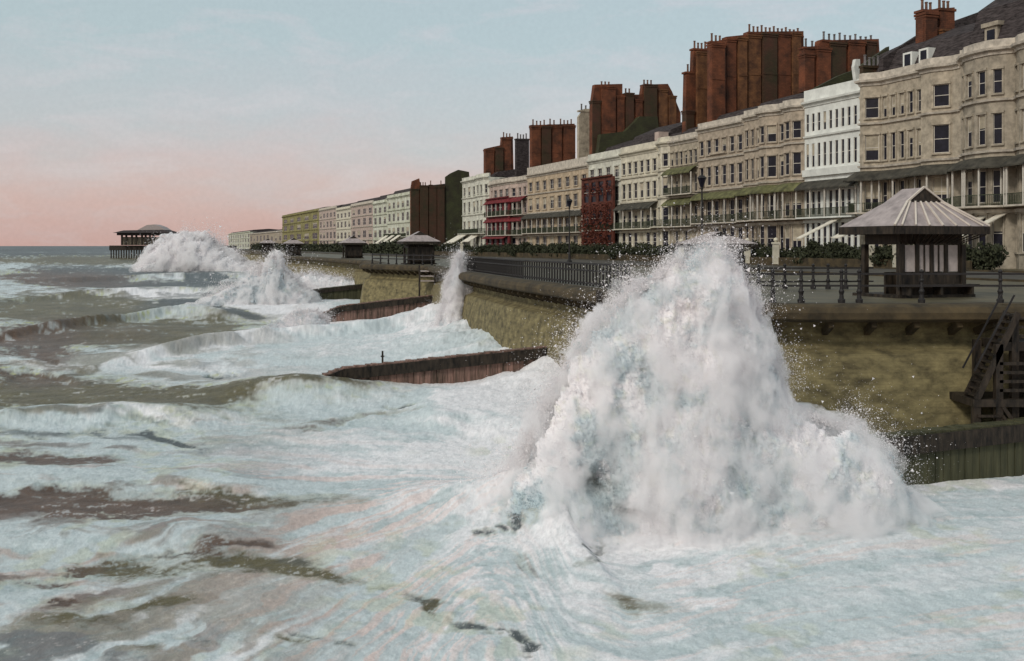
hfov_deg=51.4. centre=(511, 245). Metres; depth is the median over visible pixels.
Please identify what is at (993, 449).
groyne
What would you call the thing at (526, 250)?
shrub
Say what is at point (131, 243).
pier
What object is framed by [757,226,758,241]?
window
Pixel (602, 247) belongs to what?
shrub
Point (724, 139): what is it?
window
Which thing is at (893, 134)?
window
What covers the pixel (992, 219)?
awning
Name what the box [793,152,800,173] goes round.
window
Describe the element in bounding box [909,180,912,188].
window
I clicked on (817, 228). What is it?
awning
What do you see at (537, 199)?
window
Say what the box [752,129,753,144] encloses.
window
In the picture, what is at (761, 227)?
window
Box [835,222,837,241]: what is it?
window
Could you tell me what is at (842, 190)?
window
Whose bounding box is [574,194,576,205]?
window
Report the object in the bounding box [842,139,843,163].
window
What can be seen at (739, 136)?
window
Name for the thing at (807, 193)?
window
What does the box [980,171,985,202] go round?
window
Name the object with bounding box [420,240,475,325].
wave splash
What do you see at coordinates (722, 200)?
window
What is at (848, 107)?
window
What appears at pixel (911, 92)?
window
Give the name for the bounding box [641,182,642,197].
window
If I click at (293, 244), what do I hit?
shelter
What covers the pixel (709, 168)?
window
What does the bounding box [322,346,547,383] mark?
groyne
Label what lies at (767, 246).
shrub
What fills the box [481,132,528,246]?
terrace house
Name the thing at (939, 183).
window
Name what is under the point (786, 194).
window
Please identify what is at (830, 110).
window
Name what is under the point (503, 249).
shrub
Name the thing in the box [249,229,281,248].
distant house
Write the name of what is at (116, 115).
sky
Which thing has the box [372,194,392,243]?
distant house
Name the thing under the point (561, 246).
shrub
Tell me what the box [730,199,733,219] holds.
window
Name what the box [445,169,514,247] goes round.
terrace house
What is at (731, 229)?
window
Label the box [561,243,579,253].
shrub
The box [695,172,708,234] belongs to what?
street lamp
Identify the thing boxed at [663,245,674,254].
shrub
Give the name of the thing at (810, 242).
shrub
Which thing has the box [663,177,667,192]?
window
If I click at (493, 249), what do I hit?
shrub
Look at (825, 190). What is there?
window
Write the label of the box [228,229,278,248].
distant house
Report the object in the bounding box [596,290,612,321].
sea spray
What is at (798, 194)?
window
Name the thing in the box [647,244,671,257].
shrub
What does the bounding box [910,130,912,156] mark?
window
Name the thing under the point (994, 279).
kerb
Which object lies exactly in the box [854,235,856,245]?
window
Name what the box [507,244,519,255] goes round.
shrub
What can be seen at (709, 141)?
window
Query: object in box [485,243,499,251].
shrub
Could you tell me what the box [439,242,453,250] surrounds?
shrub
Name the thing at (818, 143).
window
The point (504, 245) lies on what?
shrub
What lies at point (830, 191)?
window
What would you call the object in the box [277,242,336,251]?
hedge
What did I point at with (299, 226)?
distant house
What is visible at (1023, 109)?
window
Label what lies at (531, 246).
shrub
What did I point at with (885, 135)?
window
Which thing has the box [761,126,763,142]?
window
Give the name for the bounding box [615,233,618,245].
window
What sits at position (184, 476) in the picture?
sea
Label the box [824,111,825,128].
window
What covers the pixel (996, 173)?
window
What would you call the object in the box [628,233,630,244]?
window
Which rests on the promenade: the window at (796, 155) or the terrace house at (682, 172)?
the terrace house at (682, 172)
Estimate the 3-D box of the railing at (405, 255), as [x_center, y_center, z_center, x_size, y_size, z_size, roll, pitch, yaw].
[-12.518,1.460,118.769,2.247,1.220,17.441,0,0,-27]
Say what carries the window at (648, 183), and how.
in the terrace house at (637, 207)
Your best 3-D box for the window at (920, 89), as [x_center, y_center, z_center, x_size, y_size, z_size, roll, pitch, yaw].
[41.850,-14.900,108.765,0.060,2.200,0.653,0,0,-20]
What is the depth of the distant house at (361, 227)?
367.78 m
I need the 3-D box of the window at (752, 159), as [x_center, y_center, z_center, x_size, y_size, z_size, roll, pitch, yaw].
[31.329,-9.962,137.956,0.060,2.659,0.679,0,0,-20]
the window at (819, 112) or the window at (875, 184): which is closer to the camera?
the window at (875, 184)
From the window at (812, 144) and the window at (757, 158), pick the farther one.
the window at (757, 158)
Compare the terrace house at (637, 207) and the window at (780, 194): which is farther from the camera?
the terrace house at (637, 207)
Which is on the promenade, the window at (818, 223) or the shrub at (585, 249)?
the shrub at (585, 249)
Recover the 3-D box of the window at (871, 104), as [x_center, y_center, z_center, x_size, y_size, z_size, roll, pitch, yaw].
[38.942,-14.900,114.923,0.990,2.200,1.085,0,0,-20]
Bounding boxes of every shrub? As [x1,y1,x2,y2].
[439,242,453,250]
[444,245,453,251]
[450,244,459,251]
[463,244,469,251]
[476,244,491,252]
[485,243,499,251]
[489,245,499,251]
[497,242,513,250]
[497,247,509,255]
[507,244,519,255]
[509,244,523,256]
[518,241,529,252]
[524,243,537,252]
[527,243,543,252]
[530,246,541,256]
[534,244,553,255]
[544,242,558,252]
[549,242,567,256]
[554,241,577,255]
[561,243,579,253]
[570,244,592,254]
[579,245,592,253]
[587,243,605,253]
[596,244,609,253]
[604,243,621,254]
[608,248,629,258]
[612,242,631,250]
[629,243,654,254]
[637,244,653,254]
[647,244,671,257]
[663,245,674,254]
[669,248,678,255]
[743,239,761,256]
[751,243,771,256]
[756,247,780,256]
[779,247,792,257]
[787,247,803,257]
[790,245,805,257]
[792,245,822,263]
[804,242,828,257]
[805,239,819,255]
[815,241,839,257]
[825,240,851,258]
[832,244,859,258]
[856,246,887,259]
[860,244,891,265]
[883,244,908,263]
[942,242,973,260]
[966,249,998,269]
[971,241,1009,269]
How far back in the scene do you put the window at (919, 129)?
108.88 m
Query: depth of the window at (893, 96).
112.65 m
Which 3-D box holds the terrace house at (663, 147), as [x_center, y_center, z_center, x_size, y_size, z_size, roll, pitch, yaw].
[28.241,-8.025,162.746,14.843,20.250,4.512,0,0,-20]
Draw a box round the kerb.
[245,249,1023,281]
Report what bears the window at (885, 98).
in the grand house at (909, 124)
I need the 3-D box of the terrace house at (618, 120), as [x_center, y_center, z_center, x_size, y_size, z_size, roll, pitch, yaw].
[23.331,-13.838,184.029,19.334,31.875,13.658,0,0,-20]
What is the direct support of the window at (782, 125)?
in the terrace house at (774, 150)
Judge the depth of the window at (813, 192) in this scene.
125.86 m
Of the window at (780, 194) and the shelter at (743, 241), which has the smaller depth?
the shelter at (743, 241)
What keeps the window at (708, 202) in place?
in the terrace house at (748, 70)
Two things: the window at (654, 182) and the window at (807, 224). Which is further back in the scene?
the window at (654, 182)
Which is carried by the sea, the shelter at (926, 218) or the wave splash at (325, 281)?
the wave splash at (325, 281)
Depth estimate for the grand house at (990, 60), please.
98.02 m
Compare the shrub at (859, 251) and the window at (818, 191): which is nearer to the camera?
the shrub at (859, 251)
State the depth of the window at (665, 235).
160.04 m
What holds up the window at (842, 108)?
in the white house at (832, 133)
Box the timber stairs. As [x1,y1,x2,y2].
[949,293,1023,423]
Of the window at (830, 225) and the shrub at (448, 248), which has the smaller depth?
the window at (830, 225)
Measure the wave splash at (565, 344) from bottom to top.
11.364 m
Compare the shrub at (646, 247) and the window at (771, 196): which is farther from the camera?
the shrub at (646, 247)
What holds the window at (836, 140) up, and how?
in the white house at (832, 133)
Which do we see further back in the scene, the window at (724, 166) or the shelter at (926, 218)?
the window at (724, 166)
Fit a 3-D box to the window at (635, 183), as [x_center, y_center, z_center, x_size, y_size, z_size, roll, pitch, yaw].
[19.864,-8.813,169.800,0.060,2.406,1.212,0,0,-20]
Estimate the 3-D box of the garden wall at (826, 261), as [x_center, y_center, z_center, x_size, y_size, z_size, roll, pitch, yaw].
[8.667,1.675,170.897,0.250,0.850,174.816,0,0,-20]
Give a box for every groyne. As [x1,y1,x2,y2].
[313,284,362,299]
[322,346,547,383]
[323,295,432,321]
[866,417,1023,486]
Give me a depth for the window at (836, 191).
121.78 m
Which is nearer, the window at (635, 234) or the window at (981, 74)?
the window at (981, 74)
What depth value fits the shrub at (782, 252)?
115.46 m
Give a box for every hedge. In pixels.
[249,242,282,249]
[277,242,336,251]
[331,243,383,253]
[379,240,406,253]
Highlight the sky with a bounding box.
[0,0,993,245]
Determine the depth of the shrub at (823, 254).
108.63 m
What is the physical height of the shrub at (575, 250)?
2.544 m
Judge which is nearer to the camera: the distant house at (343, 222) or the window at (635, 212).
the window at (635, 212)
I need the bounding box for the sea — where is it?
[0,246,1023,660]
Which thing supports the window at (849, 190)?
in the white house at (832, 133)
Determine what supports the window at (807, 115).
in the white house at (832, 133)
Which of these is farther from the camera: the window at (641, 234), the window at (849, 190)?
the window at (641, 234)
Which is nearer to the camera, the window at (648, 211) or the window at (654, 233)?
the window at (654, 233)
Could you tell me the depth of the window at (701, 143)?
150.52 m
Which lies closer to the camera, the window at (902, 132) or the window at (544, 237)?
the window at (902, 132)
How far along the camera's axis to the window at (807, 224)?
127.00 m
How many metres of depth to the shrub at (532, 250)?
184.42 m
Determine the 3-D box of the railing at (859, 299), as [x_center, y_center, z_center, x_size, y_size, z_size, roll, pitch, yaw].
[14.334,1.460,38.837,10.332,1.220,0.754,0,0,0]
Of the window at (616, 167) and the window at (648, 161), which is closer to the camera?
the window at (648, 161)
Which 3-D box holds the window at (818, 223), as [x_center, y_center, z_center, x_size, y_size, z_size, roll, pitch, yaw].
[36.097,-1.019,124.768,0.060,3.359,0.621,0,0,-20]
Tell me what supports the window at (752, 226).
in the terrace house at (774, 150)
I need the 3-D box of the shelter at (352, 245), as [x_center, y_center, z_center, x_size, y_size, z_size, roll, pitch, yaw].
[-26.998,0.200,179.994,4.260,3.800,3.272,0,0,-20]
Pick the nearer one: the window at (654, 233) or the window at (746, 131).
the window at (746, 131)
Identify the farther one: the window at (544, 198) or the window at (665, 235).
the window at (544, 198)
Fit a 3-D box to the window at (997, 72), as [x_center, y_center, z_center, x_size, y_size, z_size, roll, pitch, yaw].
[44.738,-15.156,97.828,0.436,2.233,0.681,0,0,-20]
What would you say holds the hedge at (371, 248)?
on the promenade
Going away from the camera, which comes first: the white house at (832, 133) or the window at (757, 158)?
the white house at (832, 133)
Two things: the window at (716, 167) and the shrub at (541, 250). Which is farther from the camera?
the shrub at (541, 250)
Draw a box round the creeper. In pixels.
[578,182,611,246]
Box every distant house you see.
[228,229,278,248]
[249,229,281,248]
[282,206,329,244]
[318,204,343,247]
[335,202,356,242]
[350,197,378,244]
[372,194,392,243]
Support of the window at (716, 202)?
in the terrace house at (748, 70)
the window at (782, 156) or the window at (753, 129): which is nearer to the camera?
the window at (782, 156)
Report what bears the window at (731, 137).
in the terrace house at (748, 70)
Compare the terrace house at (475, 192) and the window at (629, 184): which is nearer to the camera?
the window at (629, 184)
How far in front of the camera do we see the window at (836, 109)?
121.66 m
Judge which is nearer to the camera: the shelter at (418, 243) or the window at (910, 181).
the window at (910, 181)
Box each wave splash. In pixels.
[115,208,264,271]
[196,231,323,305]
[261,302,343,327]
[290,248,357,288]
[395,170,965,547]
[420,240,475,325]
[510,238,665,389]
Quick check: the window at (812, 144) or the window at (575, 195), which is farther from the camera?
the window at (575, 195)
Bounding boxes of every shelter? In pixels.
[259,239,276,252]
[282,238,304,255]
[338,236,366,257]
[397,231,440,263]
[674,231,758,277]
[839,186,989,297]
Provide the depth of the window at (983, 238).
99.15 m
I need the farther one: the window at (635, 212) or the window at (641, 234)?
the window at (635, 212)
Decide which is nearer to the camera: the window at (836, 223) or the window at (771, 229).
the window at (836, 223)
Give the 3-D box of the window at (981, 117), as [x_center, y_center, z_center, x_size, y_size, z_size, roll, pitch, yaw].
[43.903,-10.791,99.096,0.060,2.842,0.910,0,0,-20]
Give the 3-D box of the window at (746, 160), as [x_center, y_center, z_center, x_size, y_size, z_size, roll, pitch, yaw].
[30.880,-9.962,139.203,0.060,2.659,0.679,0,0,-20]
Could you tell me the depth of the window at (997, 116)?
97.83 m
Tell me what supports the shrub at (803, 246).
on the promenade
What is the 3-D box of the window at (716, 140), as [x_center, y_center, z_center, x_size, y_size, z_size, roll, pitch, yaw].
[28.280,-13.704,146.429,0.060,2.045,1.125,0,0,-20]
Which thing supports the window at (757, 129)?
in the terrace house at (774, 150)
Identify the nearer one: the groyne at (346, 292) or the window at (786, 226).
the window at (786, 226)
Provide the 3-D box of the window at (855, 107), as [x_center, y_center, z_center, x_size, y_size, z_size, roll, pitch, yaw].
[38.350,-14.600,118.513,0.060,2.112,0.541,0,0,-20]
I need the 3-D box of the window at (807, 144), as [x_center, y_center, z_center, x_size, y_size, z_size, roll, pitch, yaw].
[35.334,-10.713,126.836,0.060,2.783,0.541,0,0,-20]
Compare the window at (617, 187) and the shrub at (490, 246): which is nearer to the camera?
the window at (617, 187)
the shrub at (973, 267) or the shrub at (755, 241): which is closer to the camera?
the shrub at (973, 267)
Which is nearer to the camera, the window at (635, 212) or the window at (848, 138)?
the window at (848, 138)
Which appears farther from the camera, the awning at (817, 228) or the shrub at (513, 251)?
the shrub at (513, 251)
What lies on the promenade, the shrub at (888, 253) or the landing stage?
the shrub at (888, 253)
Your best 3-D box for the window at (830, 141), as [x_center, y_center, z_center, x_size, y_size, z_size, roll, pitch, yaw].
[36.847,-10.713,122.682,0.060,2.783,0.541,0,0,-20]
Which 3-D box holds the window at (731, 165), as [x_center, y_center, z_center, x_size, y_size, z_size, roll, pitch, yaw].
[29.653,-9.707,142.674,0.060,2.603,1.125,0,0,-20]
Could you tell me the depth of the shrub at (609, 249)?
156.77 m
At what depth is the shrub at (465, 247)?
223.70 m
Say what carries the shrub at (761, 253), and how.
on the promenade
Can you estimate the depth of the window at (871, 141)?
114.93 m
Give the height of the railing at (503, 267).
1.195 m
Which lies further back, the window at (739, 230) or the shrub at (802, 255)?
the window at (739, 230)
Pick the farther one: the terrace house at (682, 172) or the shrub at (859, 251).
the terrace house at (682, 172)
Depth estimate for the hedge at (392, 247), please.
272.20 m
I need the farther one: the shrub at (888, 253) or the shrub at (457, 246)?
the shrub at (457, 246)
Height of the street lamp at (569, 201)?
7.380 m
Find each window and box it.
[536,198,538,209]
[543,197,545,208]
[543,219,546,226]
[543,236,546,244]
[551,196,553,207]
[558,196,560,207]
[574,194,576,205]
[615,166,618,176]
[615,186,618,200]
[615,213,618,222]
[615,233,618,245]
[628,211,630,221]
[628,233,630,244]
[629,184,630,198]
[634,211,636,221]
[634,233,636,245]
[635,183,636,197]
[640,232,642,243]
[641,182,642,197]
[647,159,649,171]
[647,181,649,196]
[647,210,649,220]
[647,232,649,243]
[653,158,655,170]
[653,181,655,195]
[653,209,655,224]
[653,232,655,246]
[663,153,667,165]
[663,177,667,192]
[663,207,667,224]
[663,231,667,245]
[685,206,686,223]
[695,174,696,190]
[700,142,702,155]
[707,201,710,220]
[708,140,710,154]
[708,167,710,184]
[715,139,717,151]
[715,166,717,184]
[715,201,718,219]
[722,200,725,219]
[723,137,725,150]
[723,165,725,183]
[730,136,733,150]
[730,164,733,182]
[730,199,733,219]
[730,228,733,235]
[738,134,741,149]
[738,163,741,181]
[738,199,741,218]
[738,227,741,238]
[746,131,747,145]
[746,160,747,179]
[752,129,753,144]
[752,159,753,178]
[752,226,753,241]
[757,129,758,144]
[757,158,758,178]
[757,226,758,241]
[760,195,763,216]
[760,226,763,245]
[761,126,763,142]
[761,156,763,176]
[767,195,772,216]
[767,225,775,248]
[768,125,775,141]
[768,155,775,176]
[780,194,781,216]
[780,225,782,248]
[781,124,783,140]
[781,155,783,175]
[785,193,788,215]
[785,225,788,248]
[786,122,788,138]
[786,153,788,174]
[793,120,800,137]
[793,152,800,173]
[793,193,800,215]
[793,225,800,248]
[806,192,808,214]
[806,223,808,245]
[807,115,808,131]
[807,144,808,167]
[812,114,813,130]
[812,144,813,166]
[812,191,814,214]
[812,223,814,240]
[818,112,819,129]
[818,143,819,165]
[818,191,819,214]
[818,223,819,244]
[823,190,825,213]
[823,223,825,245]
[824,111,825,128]
[824,142,825,165]
[829,190,831,213]
[829,223,831,241]
[830,110,831,127]
[830,141,831,164]
[835,189,837,206]
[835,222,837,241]
[836,109,837,126]
[836,140,837,163]
[841,189,843,213]
[842,108,843,125]
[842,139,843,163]
[848,107,849,124]
[848,138,849,162]
[848,188,850,212]
[848,235,850,245]
[854,105,856,123]
[854,137,856,161]
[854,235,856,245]
[865,97,878,117]
[865,134,878,160]
[865,182,877,209]
[883,182,886,201]
[884,96,886,116]
[884,134,886,159]
[892,95,894,114]
[892,132,894,158]
[900,180,903,189]
[901,93,903,113]
[901,131,903,157]
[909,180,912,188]
[910,91,912,111]
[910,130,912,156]
[919,89,920,110]
[919,129,920,155]
[933,176,946,200]
[934,84,948,106]
[934,124,948,152]
[968,74,971,97]
[968,117,971,146]
[968,172,971,203]
[978,215,985,248]
[979,71,984,94]
[979,115,984,144]
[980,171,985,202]
[993,170,1002,201]
[993,215,1002,244]
[994,69,1001,92]
[994,113,1001,143]
[1022,214,1023,251]
[1023,109,1023,140]
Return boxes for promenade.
[241,250,1023,302]
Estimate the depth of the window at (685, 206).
154.58 m
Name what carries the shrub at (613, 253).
on the promenade
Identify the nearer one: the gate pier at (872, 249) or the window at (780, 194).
the gate pier at (872, 249)
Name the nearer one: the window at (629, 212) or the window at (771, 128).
the window at (771, 128)
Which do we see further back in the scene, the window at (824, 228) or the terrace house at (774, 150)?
the terrace house at (774, 150)
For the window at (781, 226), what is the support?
in the terrace house at (774, 150)
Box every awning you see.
[796,218,840,247]
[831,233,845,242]
[962,213,1007,242]
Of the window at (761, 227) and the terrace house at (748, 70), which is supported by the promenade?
the terrace house at (748, 70)
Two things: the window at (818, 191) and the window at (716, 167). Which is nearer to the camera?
the window at (818, 191)
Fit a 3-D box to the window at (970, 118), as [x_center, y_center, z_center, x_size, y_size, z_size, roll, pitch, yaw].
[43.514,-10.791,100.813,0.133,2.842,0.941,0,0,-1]
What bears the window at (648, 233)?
in the terrace house at (637, 207)
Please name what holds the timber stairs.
attached to the sea wall at (898, 346)
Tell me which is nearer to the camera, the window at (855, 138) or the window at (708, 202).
the window at (855, 138)
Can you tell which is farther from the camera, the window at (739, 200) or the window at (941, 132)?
the window at (739, 200)
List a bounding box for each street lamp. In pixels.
[565,197,573,264]
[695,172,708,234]
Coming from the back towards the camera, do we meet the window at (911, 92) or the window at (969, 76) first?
the window at (911, 92)
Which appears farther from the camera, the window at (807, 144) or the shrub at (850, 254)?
the window at (807, 144)
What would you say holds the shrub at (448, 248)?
on the promenade
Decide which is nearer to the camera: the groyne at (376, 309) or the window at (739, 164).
the groyne at (376, 309)
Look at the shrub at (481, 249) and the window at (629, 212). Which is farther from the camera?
the shrub at (481, 249)
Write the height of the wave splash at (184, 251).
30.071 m
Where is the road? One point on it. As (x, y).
(875, 270)
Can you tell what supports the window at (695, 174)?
in the terrace house at (682, 172)
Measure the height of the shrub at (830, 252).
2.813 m
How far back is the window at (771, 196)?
133.26 m
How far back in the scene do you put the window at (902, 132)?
111.40 m
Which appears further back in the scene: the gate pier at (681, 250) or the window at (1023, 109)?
the gate pier at (681, 250)
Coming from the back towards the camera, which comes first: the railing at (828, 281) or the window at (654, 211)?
the window at (654, 211)
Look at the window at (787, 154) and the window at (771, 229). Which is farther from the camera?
the window at (771, 229)
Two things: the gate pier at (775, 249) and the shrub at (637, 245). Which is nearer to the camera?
the gate pier at (775, 249)
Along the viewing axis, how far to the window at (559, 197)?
200.19 m
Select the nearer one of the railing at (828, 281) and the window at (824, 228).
the railing at (828, 281)
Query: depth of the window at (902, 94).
111.34 m
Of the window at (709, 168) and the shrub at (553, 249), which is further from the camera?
the shrub at (553, 249)
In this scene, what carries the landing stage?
attached to the sea wall at (898, 346)
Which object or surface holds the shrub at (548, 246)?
on the promenade
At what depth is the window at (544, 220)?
207.20 m
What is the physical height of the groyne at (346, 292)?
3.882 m
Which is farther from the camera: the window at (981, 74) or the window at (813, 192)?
the window at (813, 192)
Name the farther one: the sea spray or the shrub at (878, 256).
the shrub at (878, 256)
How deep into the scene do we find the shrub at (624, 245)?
155.54 m
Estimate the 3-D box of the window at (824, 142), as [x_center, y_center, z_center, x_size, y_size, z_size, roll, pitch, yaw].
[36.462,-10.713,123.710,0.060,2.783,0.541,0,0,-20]
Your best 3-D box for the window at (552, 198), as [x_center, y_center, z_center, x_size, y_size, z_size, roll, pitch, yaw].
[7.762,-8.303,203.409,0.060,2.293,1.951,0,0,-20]
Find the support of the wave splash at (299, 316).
on the sea
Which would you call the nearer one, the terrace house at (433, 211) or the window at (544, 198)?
the window at (544, 198)
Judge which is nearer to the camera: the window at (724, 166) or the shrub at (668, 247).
the shrub at (668, 247)
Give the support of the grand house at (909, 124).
on the promenade
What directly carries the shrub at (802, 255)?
on the promenade
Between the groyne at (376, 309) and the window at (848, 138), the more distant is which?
the window at (848, 138)
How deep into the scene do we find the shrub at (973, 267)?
90.11 m
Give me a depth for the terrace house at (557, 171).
205.16 m
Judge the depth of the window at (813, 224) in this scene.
125.86 m
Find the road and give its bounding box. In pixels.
[228,249,1023,279]
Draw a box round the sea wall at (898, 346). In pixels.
[148,250,1023,443]
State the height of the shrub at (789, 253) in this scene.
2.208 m
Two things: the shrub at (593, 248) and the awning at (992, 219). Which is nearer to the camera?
the awning at (992, 219)
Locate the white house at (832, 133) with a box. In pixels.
[794,46,888,246]
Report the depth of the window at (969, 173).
100.88 m
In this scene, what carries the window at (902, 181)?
in the grand house at (909, 124)
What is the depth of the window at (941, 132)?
105.31 m
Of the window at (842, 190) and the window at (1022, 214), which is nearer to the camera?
the window at (1022, 214)
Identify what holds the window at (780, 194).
in the terrace house at (774, 150)
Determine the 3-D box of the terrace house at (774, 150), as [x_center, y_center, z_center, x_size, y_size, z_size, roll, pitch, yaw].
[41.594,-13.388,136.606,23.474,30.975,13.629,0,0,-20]
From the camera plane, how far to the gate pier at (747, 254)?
120.03 m
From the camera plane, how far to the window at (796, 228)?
128.25 m
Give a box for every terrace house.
[375,170,468,246]
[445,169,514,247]
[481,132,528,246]
[521,104,588,245]
[581,80,680,245]
[613,122,681,246]
[650,132,681,245]
[661,41,706,247]
[689,24,803,238]
[734,31,879,249]
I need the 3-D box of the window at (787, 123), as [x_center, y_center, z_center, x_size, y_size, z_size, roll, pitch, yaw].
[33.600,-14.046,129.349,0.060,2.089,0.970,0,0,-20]
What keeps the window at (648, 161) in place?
in the terrace house at (637, 207)
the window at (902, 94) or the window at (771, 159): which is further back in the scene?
the window at (771, 159)
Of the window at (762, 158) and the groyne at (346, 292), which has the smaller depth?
the window at (762, 158)
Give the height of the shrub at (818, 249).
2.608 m
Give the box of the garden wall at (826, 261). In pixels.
[434,251,971,269]
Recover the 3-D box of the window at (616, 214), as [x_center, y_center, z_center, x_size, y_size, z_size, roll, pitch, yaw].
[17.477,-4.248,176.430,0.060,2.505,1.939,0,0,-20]
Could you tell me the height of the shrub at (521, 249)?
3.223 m
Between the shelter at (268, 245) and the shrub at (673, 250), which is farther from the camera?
the shelter at (268, 245)
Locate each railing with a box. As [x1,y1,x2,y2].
[371,253,439,264]
[456,256,629,288]
[744,264,873,288]
[761,269,1023,302]
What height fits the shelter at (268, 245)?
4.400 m
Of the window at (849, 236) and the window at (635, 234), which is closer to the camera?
the window at (849, 236)
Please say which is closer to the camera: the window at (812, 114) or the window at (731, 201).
the window at (812, 114)
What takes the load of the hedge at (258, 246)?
on the promenade
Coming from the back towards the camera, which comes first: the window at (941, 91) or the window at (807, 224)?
the window at (807, 224)
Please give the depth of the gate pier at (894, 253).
96.64 m
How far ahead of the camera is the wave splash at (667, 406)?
28.72 m
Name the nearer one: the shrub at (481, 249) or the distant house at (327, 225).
the shrub at (481, 249)
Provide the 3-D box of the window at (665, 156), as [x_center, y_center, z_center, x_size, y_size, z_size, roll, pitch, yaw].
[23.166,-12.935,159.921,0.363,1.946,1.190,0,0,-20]
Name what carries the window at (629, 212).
in the terrace house at (637, 207)
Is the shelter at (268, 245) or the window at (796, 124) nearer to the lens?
the window at (796, 124)
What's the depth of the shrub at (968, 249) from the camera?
91.20 m
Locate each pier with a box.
[109,224,236,257]
[679,239,683,259]
[744,238,749,262]
[771,238,779,263]
[869,244,874,266]
[892,244,895,266]
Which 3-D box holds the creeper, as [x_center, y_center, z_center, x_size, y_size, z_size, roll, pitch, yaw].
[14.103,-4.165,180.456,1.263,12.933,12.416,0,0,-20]
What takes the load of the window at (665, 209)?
in the terrace house at (663, 147)
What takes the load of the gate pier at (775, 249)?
on the promenade
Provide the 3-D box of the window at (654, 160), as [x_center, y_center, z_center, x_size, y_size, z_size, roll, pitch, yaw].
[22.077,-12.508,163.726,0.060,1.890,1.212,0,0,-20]
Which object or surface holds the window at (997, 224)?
in the grand house at (990, 60)
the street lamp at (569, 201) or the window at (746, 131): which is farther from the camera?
the window at (746, 131)
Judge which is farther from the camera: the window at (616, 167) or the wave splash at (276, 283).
the window at (616, 167)
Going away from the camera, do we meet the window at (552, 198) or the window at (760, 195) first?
the window at (760, 195)
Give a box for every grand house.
[843,0,977,246]
[947,0,1023,268]
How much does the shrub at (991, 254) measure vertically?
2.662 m
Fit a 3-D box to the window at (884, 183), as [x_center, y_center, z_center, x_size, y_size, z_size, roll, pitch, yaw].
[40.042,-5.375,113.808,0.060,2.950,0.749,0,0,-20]

